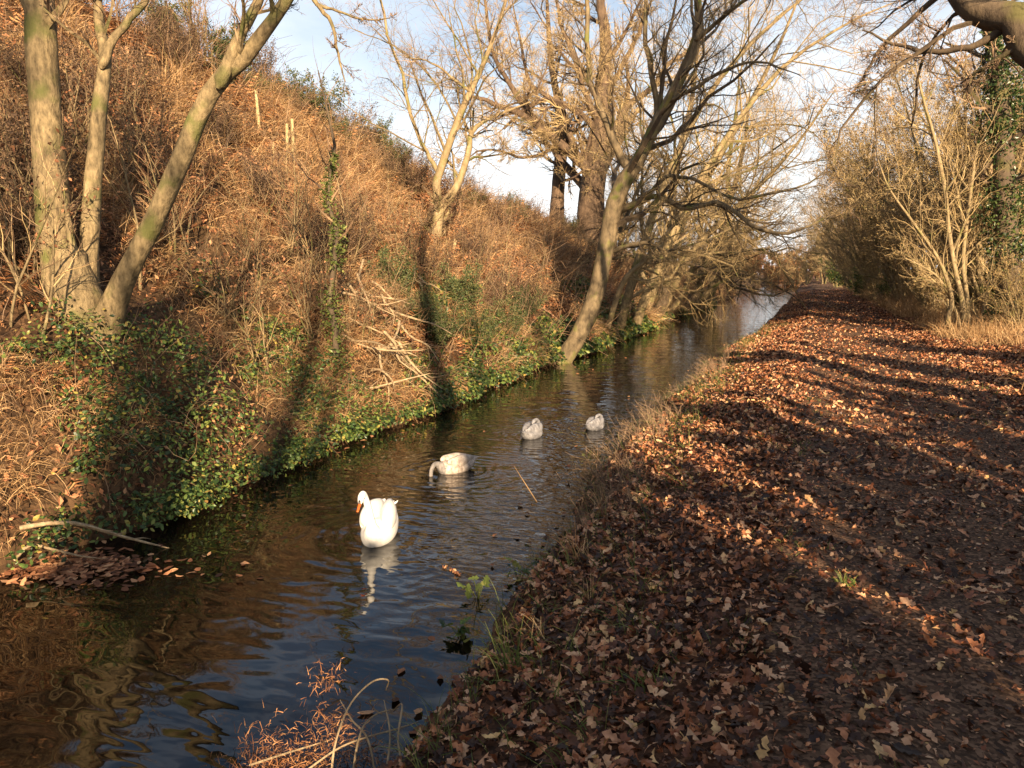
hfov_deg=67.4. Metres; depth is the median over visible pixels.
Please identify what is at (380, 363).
dead branch
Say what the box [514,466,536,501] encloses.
reed stem
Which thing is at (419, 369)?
dead branch
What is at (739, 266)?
hedgerow tree
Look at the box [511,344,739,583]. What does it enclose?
bank weeds
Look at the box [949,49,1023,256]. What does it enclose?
hedgerow tree
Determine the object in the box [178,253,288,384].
bare sapling
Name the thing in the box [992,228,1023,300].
verge shrub
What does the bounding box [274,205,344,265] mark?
hillside shrub
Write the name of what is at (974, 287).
hedgerow tree
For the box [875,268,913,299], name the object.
verge shrub
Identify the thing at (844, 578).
grass clump
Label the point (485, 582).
leafy weed
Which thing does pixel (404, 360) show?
dead branch
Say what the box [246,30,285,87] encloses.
hillside shrub
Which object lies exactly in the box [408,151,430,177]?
hillside shrub
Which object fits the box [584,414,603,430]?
cygnet
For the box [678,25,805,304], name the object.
waterside tree
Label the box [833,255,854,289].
verge shrub
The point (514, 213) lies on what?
hillside shrub
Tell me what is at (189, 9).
hillside shrub
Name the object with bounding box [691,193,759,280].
hedgerow tree
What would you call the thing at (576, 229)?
hillside shrub
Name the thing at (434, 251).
hillside shrub
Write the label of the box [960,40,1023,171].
hedgerow tree
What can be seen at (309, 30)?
sky
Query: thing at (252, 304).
hillside shrub
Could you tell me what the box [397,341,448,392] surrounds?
dead branch
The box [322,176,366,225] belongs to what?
hillside shrub
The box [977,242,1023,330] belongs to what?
verge shrub
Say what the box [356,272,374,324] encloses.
dead branch
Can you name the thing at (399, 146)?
gorse bush
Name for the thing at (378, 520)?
swan
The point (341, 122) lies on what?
gorse bush
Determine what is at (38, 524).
dead branch
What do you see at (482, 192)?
hillside shrub
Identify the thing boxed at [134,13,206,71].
hillside shrub
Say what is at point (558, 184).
straight tree
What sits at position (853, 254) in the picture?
hedgerow tree
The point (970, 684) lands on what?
path
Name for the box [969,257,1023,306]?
verge shrub
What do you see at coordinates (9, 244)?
hillside shrub
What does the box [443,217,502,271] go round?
hillside shrub
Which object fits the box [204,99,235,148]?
hillside shrub
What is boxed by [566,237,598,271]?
hillside shrub
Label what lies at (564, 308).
dead bracken
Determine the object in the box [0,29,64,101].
hillside shrub
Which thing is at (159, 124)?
hillside shrub
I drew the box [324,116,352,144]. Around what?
gorse bush
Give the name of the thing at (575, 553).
grass clump
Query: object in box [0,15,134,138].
hillside shrub
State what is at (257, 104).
wooden stake
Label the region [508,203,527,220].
gorse bush
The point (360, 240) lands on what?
hillside shrub
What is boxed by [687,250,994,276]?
distant wood
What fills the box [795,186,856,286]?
hedgerow tree
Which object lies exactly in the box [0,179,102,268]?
hillside shrub
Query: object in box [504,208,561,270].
hillside shrub
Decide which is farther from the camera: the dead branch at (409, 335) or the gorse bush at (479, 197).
the gorse bush at (479, 197)
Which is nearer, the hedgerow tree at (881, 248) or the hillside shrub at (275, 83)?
the hillside shrub at (275, 83)
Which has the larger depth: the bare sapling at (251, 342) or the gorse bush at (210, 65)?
the gorse bush at (210, 65)
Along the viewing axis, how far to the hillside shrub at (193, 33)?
20.82 m
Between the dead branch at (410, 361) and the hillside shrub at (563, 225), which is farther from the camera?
the hillside shrub at (563, 225)
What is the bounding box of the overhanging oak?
[782,0,1023,227]
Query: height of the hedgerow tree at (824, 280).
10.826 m
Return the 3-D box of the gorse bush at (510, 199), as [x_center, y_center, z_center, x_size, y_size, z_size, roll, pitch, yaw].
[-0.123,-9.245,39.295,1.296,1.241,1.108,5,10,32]
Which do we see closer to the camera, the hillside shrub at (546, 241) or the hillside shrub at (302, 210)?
the hillside shrub at (302, 210)
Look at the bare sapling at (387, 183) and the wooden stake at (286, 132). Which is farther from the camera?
the bare sapling at (387, 183)
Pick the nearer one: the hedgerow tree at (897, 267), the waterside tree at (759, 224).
the hedgerow tree at (897, 267)
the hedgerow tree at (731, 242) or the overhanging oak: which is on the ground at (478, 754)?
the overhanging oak
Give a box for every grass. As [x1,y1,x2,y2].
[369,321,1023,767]
[699,275,1023,393]
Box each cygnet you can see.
[429,453,480,475]
[518,418,542,439]
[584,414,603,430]
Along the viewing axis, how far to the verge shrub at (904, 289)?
31.93 m
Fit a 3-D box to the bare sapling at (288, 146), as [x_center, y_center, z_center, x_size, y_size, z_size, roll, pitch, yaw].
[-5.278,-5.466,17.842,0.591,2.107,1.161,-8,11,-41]
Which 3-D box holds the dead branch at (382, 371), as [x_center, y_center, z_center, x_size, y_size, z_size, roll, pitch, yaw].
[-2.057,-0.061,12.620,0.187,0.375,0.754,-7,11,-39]
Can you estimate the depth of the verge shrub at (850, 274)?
54.45 m
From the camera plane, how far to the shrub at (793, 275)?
128.20 m
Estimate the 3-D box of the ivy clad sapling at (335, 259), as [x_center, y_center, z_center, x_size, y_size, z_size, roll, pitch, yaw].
[-2.930,-2.527,12.219,0.820,5.833,1.326,-8,11,-42]
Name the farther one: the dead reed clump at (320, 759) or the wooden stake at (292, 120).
the wooden stake at (292, 120)
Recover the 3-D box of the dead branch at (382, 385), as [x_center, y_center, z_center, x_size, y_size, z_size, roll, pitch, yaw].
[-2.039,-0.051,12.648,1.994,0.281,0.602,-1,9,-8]
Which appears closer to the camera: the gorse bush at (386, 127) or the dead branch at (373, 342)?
the dead branch at (373, 342)
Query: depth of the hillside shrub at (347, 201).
17.08 m
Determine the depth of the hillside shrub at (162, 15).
19.95 m
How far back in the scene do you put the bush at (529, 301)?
21.36 m
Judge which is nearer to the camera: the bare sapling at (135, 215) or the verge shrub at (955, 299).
the bare sapling at (135, 215)
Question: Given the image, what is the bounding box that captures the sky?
[85,0,1023,267]
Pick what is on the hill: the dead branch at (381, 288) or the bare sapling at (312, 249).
the bare sapling at (312, 249)
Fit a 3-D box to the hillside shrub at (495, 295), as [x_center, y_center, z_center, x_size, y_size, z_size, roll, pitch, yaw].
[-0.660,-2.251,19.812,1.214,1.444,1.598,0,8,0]
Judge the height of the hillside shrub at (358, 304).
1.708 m
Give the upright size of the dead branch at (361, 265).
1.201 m
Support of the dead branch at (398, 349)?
on the hill
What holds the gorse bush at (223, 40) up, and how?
on the hill
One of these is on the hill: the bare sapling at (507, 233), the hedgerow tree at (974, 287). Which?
the bare sapling at (507, 233)
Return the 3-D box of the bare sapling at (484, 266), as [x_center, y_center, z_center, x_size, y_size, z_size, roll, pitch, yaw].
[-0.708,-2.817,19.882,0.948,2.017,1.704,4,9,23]
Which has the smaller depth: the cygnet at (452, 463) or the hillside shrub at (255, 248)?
the cygnet at (452, 463)
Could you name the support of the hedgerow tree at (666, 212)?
on the hill
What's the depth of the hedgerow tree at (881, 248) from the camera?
33.22 m
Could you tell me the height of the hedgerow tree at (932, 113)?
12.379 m
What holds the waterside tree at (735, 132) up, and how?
on the hill
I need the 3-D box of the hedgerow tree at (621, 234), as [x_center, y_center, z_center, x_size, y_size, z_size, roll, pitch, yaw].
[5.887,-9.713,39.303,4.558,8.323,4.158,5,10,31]
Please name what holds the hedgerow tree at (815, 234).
on the ground at (478, 754)
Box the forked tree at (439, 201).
[285,0,552,250]
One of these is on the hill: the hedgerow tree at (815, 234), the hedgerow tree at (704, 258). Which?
the hedgerow tree at (704, 258)
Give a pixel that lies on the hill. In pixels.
(20, 326)
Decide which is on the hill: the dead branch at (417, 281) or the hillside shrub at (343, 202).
the hillside shrub at (343, 202)
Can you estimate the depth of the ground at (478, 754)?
4.14 m
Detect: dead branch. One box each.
[13,537,107,562]
[19,520,168,547]
[325,372,446,389]
[326,284,416,325]
[326,317,411,359]
[327,276,411,309]
[330,326,432,371]
[335,308,416,360]
[338,291,401,319]
[346,335,394,349]
[347,283,366,311]
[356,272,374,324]
[357,259,364,312]
[369,280,396,300]
[371,368,396,393]
[373,333,419,357]
[378,342,457,380]
[378,345,395,409]
[381,294,394,327]
[383,331,417,373]
[385,307,458,335]
[386,320,400,355]
[389,343,453,408]
[396,318,440,363]
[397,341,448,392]
[413,267,432,291]
[417,275,440,290]
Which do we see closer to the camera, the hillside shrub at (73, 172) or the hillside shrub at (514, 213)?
the hillside shrub at (73, 172)
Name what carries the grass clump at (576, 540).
on the ground at (478, 754)
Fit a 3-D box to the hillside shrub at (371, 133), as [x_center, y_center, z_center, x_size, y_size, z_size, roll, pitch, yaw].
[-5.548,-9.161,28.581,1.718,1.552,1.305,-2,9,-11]
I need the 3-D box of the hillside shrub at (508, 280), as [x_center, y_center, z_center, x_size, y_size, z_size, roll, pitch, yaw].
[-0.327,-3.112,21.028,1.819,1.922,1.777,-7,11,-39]
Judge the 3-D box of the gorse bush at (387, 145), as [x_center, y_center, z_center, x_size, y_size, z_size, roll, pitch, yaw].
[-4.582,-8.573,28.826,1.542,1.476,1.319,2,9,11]
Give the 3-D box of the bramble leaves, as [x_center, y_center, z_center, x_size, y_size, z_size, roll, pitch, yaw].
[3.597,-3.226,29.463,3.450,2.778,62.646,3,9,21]
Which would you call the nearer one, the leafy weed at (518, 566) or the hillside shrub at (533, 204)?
the leafy weed at (518, 566)
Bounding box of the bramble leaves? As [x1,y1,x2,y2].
[0,253,716,569]
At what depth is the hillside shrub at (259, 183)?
15.22 m
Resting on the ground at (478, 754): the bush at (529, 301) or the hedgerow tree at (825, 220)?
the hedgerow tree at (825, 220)
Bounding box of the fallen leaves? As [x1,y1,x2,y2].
[379,289,1023,767]
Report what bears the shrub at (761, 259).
on the hill
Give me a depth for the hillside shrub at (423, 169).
25.08 m
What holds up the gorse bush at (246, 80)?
on the hill
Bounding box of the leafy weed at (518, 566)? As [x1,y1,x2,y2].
[504,557,536,580]
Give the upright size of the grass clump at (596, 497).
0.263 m
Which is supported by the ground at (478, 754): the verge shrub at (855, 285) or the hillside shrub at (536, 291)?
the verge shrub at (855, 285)
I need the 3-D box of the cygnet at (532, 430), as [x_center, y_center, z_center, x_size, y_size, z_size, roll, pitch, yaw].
[0.283,0.706,11.585,0.286,0.325,0.658,4,9,25]
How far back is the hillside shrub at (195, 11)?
23.28 m
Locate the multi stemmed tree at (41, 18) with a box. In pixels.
[19,0,396,346]
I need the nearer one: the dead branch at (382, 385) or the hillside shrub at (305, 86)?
the dead branch at (382, 385)
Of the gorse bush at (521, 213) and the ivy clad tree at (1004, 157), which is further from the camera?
the gorse bush at (521, 213)
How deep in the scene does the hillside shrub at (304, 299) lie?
12.59 m
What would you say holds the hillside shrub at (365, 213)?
on the hill
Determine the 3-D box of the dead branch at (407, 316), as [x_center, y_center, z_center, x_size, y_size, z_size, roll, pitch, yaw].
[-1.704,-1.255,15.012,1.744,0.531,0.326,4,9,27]
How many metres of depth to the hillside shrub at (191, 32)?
21.17 m
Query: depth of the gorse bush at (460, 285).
17.64 m
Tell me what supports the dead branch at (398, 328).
on the hill
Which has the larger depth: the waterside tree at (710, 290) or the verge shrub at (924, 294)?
the waterside tree at (710, 290)
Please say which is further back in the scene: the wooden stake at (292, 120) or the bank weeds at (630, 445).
the wooden stake at (292, 120)
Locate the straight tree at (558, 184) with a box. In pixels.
[503,0,592,220]
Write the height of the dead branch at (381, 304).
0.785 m
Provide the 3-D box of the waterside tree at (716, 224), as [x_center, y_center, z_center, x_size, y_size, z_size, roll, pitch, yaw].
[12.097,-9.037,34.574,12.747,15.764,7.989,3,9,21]
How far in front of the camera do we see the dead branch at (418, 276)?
17.02 m
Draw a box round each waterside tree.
[557,0,873,339]
[565,0,926,314]
[583,0,818,324]
[593,48,805,314]
[598,0,977,334]
[604,167,732,332]
[664,0,939,326]
[668,34,838,318]
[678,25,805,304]
[686,132,810,312]
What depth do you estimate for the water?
6.00 m
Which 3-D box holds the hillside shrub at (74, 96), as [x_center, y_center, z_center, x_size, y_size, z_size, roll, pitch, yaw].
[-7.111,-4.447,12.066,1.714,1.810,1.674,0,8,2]
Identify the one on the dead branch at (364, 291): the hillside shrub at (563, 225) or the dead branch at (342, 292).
the dead branch at (342, 292)
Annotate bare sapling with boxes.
[0,94,102,338]
[67,75,200,289]
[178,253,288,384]
[261,160,342,298]
[270,101,302,185]
[315,132,375,252]
[379,151,396,206]
[434,219,456,276]
[473,235,505,290]
[500,203,516,261]
[559,241,584,296]
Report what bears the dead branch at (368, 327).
on the hill
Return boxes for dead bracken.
[0,0,729,524]
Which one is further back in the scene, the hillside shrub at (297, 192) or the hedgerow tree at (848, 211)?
the hedgerow tree at (848, 211)
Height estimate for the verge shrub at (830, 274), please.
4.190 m
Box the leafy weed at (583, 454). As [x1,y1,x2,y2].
[582,450,607,469]
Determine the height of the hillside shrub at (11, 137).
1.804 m
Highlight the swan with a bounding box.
[356,491,398,547]
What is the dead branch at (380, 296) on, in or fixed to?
on the hill
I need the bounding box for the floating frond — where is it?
[443,565,460,575]
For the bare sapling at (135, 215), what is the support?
on the hill
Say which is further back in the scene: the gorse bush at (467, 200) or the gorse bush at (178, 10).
the gorse bush at (467, 200)
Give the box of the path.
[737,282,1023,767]
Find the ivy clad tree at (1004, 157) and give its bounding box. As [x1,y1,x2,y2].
[922,0,1023,327]
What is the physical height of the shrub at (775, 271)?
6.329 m
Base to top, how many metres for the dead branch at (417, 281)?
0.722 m
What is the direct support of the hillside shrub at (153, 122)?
on the hill
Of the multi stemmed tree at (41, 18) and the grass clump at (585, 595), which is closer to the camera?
the grass clump at (585, 595)
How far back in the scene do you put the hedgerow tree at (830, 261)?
60.20 m
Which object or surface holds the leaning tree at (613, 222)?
on the hill
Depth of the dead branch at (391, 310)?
14.58 m
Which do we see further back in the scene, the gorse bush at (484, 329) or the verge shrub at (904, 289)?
the verge shrub at (904, 289)
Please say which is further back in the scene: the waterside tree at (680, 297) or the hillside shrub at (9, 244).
the waterside tree at (680, 297)
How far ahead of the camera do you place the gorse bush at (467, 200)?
32.45 m
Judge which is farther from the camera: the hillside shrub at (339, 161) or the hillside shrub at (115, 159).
the hillside shrub at (339, 161)
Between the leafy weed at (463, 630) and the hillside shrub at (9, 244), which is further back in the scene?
the hillside shrub at (9, 244)
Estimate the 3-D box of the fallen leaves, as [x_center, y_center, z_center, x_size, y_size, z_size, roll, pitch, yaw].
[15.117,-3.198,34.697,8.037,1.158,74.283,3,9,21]
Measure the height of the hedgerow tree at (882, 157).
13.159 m
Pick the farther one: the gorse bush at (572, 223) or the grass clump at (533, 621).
the gorse bush at (572, 223)
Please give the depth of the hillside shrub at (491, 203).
33.04 m
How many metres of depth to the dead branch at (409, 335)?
14.52 m
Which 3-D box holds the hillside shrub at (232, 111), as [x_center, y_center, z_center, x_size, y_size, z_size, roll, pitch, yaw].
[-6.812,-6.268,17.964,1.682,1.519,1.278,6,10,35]
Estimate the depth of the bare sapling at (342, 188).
16.32 m
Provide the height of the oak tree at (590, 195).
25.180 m
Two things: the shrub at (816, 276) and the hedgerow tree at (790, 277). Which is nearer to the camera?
the hedgerow tree at (790, 277)
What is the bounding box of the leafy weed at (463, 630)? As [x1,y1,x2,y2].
[438,617,472,642]
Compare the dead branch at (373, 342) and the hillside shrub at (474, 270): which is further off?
the hillside shrub at (474, 270)
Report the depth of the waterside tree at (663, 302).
34.53 m
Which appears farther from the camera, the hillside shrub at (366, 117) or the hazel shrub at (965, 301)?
the hillside shrub at (366, 117)
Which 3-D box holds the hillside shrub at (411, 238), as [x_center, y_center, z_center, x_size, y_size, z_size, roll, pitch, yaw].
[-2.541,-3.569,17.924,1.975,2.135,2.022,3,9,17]
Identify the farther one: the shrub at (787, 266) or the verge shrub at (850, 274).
the shrub at (787, 266)
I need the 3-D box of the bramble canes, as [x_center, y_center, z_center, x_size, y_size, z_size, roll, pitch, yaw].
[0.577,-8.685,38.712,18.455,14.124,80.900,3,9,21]
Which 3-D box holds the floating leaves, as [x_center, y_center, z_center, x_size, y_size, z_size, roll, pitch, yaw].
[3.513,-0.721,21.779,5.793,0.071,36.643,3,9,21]
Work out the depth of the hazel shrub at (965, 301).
20.11 m
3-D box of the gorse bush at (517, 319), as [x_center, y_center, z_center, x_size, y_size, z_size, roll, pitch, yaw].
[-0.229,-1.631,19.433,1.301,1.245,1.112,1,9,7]
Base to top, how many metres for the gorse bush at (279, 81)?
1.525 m
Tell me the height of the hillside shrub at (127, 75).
1.804 m
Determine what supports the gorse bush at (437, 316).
on the hill
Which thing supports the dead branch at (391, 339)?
on the hill
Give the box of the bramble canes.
[0,0,749,529]
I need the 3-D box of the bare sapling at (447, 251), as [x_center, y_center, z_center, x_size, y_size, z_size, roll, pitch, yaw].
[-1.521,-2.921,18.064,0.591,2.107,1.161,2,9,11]
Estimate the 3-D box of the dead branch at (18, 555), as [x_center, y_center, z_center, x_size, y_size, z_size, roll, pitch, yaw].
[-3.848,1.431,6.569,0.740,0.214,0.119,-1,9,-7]
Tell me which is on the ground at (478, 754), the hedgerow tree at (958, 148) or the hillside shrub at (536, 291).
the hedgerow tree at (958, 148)
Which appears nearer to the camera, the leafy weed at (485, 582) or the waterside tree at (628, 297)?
the leafy weed at (485, 582)
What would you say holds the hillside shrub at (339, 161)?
on the hill
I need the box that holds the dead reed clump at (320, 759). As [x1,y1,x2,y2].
[202,657,417,767]
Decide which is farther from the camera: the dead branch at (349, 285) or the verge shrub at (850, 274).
the verge shrub at (850, 274)
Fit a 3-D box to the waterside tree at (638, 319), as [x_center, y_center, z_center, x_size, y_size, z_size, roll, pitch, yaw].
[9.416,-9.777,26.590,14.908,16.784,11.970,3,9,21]
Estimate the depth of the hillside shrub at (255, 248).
12.68 m
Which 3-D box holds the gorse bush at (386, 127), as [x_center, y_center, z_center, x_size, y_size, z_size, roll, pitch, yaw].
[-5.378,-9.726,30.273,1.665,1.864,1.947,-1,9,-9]
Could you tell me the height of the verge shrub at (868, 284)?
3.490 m
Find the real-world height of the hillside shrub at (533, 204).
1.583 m
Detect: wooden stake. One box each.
[255,90,260,131]
[285,123,288,149]
[291,118,294,155]
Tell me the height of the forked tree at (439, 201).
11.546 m
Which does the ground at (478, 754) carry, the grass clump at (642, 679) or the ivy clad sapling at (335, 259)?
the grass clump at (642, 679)
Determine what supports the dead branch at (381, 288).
on the bramble canes
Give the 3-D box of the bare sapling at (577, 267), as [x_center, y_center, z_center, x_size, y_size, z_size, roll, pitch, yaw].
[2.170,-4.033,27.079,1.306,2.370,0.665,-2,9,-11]
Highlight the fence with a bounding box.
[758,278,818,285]
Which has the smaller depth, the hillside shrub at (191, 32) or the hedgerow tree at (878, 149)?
the hillside shrub at (191, 32)
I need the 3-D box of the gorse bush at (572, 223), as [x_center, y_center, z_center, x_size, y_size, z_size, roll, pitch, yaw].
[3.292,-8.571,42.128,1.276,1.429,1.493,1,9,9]
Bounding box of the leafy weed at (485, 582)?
[456,575,489,598]
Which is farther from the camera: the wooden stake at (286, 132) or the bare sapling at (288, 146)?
the wooden stake at (286, 132)
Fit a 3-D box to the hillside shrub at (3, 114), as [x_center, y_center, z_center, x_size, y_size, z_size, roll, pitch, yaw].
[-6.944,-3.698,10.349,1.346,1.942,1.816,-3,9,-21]
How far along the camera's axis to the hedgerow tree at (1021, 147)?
22.08 m
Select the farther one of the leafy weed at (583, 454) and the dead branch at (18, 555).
the leafy weed at (583, 454)
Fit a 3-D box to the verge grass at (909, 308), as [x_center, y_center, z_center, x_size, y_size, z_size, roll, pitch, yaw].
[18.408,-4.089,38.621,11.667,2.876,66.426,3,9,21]
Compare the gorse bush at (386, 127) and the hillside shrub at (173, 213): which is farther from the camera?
the gorse bush at (386, 127)
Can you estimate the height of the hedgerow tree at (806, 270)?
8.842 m
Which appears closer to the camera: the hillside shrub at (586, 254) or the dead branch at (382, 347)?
the dead branch at (382, 347)
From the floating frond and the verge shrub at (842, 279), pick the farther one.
the verge shrub at (842, 279)
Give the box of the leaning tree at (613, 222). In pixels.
[533,0,883,363]
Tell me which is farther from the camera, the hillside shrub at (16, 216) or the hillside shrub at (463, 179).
the hillside shrub at (463, 179)
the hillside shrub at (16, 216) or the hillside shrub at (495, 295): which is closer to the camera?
the hillside shrub at (16, 216)
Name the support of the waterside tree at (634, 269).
on the hill
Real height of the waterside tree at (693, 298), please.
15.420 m
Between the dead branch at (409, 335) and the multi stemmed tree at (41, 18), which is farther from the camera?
the dead branch at (409, 335)
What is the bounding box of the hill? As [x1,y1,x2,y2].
[0,0,783,572]
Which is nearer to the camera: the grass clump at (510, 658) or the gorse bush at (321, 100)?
the grass clump at (510, 658)
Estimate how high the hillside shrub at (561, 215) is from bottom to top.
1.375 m
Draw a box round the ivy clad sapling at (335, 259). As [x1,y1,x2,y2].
[289,49,368,380]
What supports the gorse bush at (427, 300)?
on the hill
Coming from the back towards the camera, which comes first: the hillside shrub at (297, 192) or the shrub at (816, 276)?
the shrub at (816, 276)
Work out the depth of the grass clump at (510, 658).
4.02 m
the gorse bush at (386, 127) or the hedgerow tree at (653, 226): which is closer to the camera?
the gorse bush at (386, 127)
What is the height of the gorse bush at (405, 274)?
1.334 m
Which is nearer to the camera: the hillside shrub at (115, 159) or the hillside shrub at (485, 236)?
the hillside shrub at (115, 159)
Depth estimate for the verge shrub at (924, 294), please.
27.40 m
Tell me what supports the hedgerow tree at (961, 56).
on the ground at (478, 754)
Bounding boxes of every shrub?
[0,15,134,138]
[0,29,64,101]
[0,45,112,151]
[0,75,87,206]
[0,82,29,178]
[0,108,101,285]
[0,110,84,220]
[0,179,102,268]
[0,185,81,253]
[58,26,166,111]
[61,89,172,193]
[85,52,204,172]
[90,93,166,149]
[104,80,242,256]
[106,0,185,55]
[132,0,232,71]
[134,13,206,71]
[160,8,211,53]
[160,210,286,329]
[161,1,206,62]
[167,0,269,69]
[185,88,254,147]
[189,98,330,258]
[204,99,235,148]
[215,162,286,281]
[227,141,306,216]
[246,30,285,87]
[252,227,365,338]
[254,65,295,100]
[274,182,326,234]
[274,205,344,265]
[277,81,323,118]
[288,153,370,238]
[295,249,390,339]
[303,187,390,264]
[314,143,347,181]
[314,187,368,221]
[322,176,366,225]
[326,91,377,141]
[333,144,420,245]
[356,118,383,149]
[365,187,438,270]
[372,252,440,323]
[373,143,416,187]
[397,227,462,286]
[399,149,434,194]
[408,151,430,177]
[443,168,481,193]
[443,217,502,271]
[454,251,496,293]
[466,238,524,304]
[472,185,489,201]
[472,209,500,264]
[475,271,509,315]
[477,195,502,218]
[504,207,523,221]
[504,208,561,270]
[515,197,543,214]
[517,266,561,308]
[549,210,570,222]
[550,217,571,231]
[563,217,583,236]
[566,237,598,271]
[744,246,768,277]
[761,247,803,284]
[763,255,791,284]
[787,263,808,284]
[801,246,824,280]
[819,254,842,287]
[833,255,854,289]
[836,254,864,293]
[845,13,1023,331]
[847,266,882,295]
[848,242,885,301]
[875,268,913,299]
[882,244,925,305]
[899,238,952,314]
[945,257,990,311]
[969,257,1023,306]
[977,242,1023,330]
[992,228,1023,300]
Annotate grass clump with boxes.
[469,616,535,670]
[510,612,545,640]
[542,518,579,552]
[556,527,588,559]
[565,573,609,601]
[588,487,606,506]
[622,663,677,693]
[831,571,857,588]
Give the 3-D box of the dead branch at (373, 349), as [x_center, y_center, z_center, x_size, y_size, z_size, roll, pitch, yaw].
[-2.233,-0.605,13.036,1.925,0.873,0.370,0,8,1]
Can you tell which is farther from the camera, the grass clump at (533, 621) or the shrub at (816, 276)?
the shrub at (816, 276)
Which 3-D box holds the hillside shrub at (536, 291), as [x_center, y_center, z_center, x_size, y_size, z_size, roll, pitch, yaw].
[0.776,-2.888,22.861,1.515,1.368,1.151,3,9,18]
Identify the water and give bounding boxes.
[0,285,800,767]
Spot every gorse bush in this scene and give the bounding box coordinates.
[137,0,197,40]
[196,12,258,67]
[207,46,243,86]
[237,67,272,89]
[271,65,303,99]
[284,64,354,122]
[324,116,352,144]
[325,114,350,130]
[355,112,396,144]
[362,242,418,303]
[376,133,412,164]
[381,135,413,160]
[396,283,438,331]
[414,292,474,349]
[432,258,488,316]
[455,192,473,208]
[457,305,498,353]
[465,189,487,206]
[478,295,527,338]
[498,192,522,206]
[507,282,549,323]
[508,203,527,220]
[536,271,566,300]
[563,216,579,235]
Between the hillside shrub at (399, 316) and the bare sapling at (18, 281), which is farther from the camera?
the hillside shrub at (399, 316)
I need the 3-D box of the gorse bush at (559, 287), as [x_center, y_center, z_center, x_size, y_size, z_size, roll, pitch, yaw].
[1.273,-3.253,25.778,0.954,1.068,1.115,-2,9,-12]
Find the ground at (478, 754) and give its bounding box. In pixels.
[406,276,1023,767]
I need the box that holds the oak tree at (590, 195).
[437,0,732,249]
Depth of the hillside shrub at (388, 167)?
24.61 m
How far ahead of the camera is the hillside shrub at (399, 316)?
15.66 m
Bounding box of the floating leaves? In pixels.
[0,319,764,733]
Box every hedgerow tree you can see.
[595,111,662,270]
[604,153,702,279]
[638,163,697,242]
[658,197,733,284]
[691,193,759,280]
[711,221,761,284]
[771,236,804,286]
[787,224,822,283]
[792,181,892,290]
[793,202,831,283]
[794,137,964,293]
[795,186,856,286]
[796,158,851,288]
[802,52,988,312]
[803,128,877,281]
[803,195,830,281]
[814,32,1023,316]
[814,55,984,284]
[815,47,932,304]
[816,110,959,266]
[862,0,1023,271]
[877,94,1013,280]
[917,69,1009,277]
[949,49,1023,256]
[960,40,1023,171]
[968,73,1023,256]

